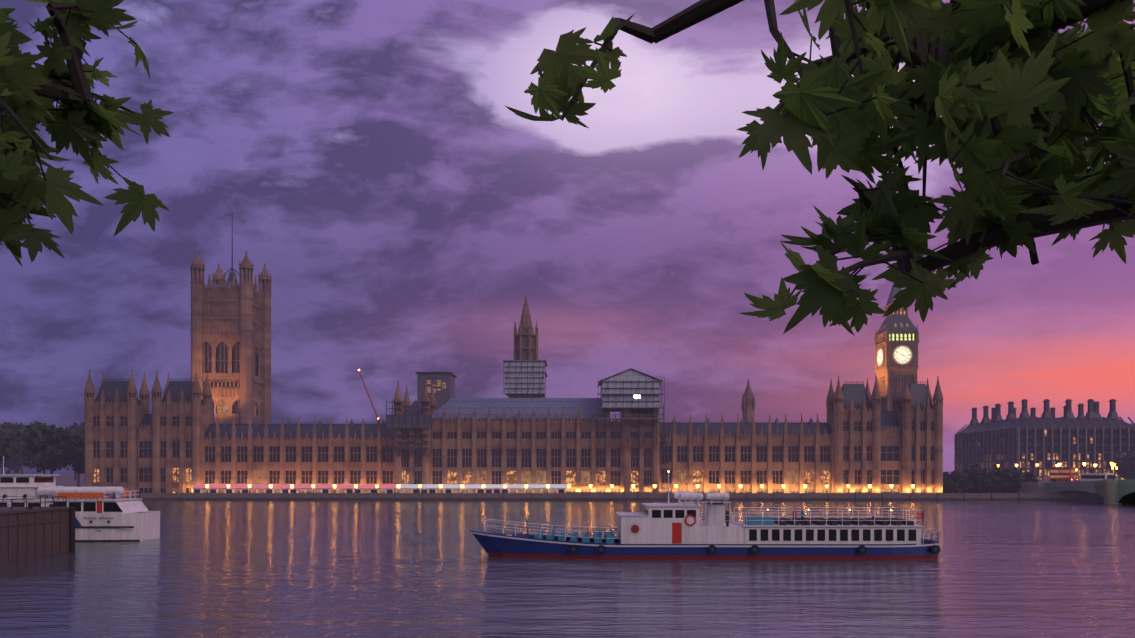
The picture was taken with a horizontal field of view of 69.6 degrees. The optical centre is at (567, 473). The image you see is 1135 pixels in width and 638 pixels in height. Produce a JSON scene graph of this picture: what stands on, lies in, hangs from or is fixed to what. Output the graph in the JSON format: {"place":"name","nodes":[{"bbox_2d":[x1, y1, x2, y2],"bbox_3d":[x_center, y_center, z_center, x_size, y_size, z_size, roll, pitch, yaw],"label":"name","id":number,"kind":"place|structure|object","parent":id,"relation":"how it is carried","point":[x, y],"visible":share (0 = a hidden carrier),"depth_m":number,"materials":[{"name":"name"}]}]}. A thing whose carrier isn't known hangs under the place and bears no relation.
{"place":"outdoors","nodes":[
{"label":"outdoors","id":0,"kind":"place"},
{"bbox_2d":[0,0,173,266],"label":"plane tree","id":1,"kind":"object","parent":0,"point":[77,117],"visible":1,"depth_m":4.02,"materials":[{"name":"green plant"}]},
{"bbox_2d":[415,372,456,409],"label":"distant block","id":2,"kind":"structure","parent":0,"point":[431,380],"depth_m":419.51,"materials":[{"name":"grey"}]},
{"bbox_2d":[56,474,1068,492],"bbox_3d":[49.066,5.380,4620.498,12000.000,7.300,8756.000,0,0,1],"label":"bank ground","id":3,"kind":"structure","parent":0,"point":[62,482],"depth_m":698.85,"materials":[{"name":"stone"}]},
{"bbox_2d":[0,421,84,486],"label":"trees","id":4,"kind":"object","parent":3,"relation":"on","point":[66,449],"depth_m":272.17,"materials":[{"name":"green plant"}]},
{"bbox_2d":[212,399,214,423],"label":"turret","id":5,"kind":"object","parent":3,"relation":"on","point":[213,403],"depth_m":290.18,"materials":[{"name":"brown stone"}]},
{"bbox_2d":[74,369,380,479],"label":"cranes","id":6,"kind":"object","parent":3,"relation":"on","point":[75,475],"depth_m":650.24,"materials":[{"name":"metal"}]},
{"bbox_2d":[190,210,271,423],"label":"tower","id":7,"kind":"structure","parent":3,"relation":"on","point":[257,328],"depth_m":325.36,"materials":[{"name":"stone"}]},
{"bbox_2d":[84,369,942,492],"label":"palace building","id":8,"kind":"structure","parent":3,"relation":"on","point":[176,440],"depth_m":253.09,"materials":[{"name":"stone"}]},
{"bbox_2d":[741,379,755,422],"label":"turret","id":9,"kind":"object","parent":8,"relation":"on","point":[748,407],"depth_m":296.25,"materials":[{"name":"stone"}]},
{"bbox_2d":[509,297,542,397],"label":"central tower","id":10,"kind":"structure","parent":3,"relation":"on","point":[523,329],"depth_m":321.27,"materials":[{"name":"stone"}]},
{"bbox_2d":[386,359,668,488],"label":"scaffolding","id":11,"kind":"object","parent":3,"relation":"on","point":[631,388],"depth_m":254.13,"materials":[{"name":"grey metal"}]},
{"bbox_2d":[110,493,1103,500],"bbox_3d":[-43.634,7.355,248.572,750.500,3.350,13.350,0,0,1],"label":"river wall","id":12,"kind":"structure","parent":3,"relation":"on","point":[614,497],"depth_m":241.64,"materials":[{"name":"stone"}]},
{"bbox_2d":[192,484,566,492],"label":"terrace marquees","id":13,"kind":"object","parent":12,"relation":"on","point":[381,488],"depth_m":245.18,"materials":[{"name":"white fabric"}]},
{"bbox_2d":[206,484,914,492],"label":"street lamps","id":14,"kind":"object","parent":12,"relation":"on","point":[547,486],"depth_m":241.82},
{"bbox_2d":[943,451,1134,492],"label":"trees","id":15,"kind":"object","parent":3,"relation":"on","point":[1000,480],"depth_m":258.28,"materials":[{"name":"green plant"}]},
{"bbox_2d":[0,501,1134,637],"bbox_3d":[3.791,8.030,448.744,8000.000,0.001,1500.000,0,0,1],"label":"river water","id":16,"kind":"structure","parent":0,"point":[434,569],"depth_m":61.30,"materials":[{"name":"purple liquid"}]},
{"bbox_2d":[0,496,74,561],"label":"pier","id":17,"kind":"structure","parent":16,"relation":"on","point":[30,531],"depth_m":78.85,"materials":[{"name":"wood"}]},
{"bbox_2d":[0,456,161,540],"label":"moored boat","id":18,"kind":"object","parent":16,"relation":"on","point":[101,514],"visible":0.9,"depth_m":96.99,"materials":[{"name":"metal"}]},
{"bbox_2d":[470,471,939,558],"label":"passenger boat","id":19,"kind":"object","parent":16,"relation":"on","point":[678,530],"visible":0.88,"depth_m":76.95,"materials":[{"name":"white metal"}]},
{"bbox_2d":[1019,464,1134,503],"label":"bridge","id":20,"kind":"structure","parent":16,"relation":"in","point":[1116,491],"depth_m":222.17,"materials":[{"name":"green"}]},
{"bbox_2d":[1049,468,1113,481],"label":"bridge coach","id":21,"kind":"object","parent":20,"relation":"on","point":[1062,474],"depth_m":241.15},
{"bbox_2d":[0,255,1134,485],"bbox_3d":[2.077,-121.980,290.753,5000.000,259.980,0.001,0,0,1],"label":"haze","id":22,"kind":"object","parent":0,"point":[540,379],"depth_m":290.92,"materials":[{"name":"purple"}]},
{"bbox_2d":[0,0,1134,473],"label":"sky","id":23,"kind":"structure","parent":0,"point":[402,219],"materials":[{"name":"purple"}]},
{"bbox_2d":[505,0,1134,335],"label":"plane tree","id":24,"kind":"object","parent":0,"point":[1023,98],"visible":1,"depth_m":3.26,"materials":[{"name":"green plant"}]},
{"bbox_2d":[874,283,918,410],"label":"clock tower","id":25,"kind":"structure","parent":0,"point":[896,363],"depth_m":333.02,"materials":[{"name":"stone"}]},
{"bbox_2d":[954,399,1134,479],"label":"office building","id":26,"kind":"structure","parent":0,"point":[1044,430],"depth_m":367.35,"materials":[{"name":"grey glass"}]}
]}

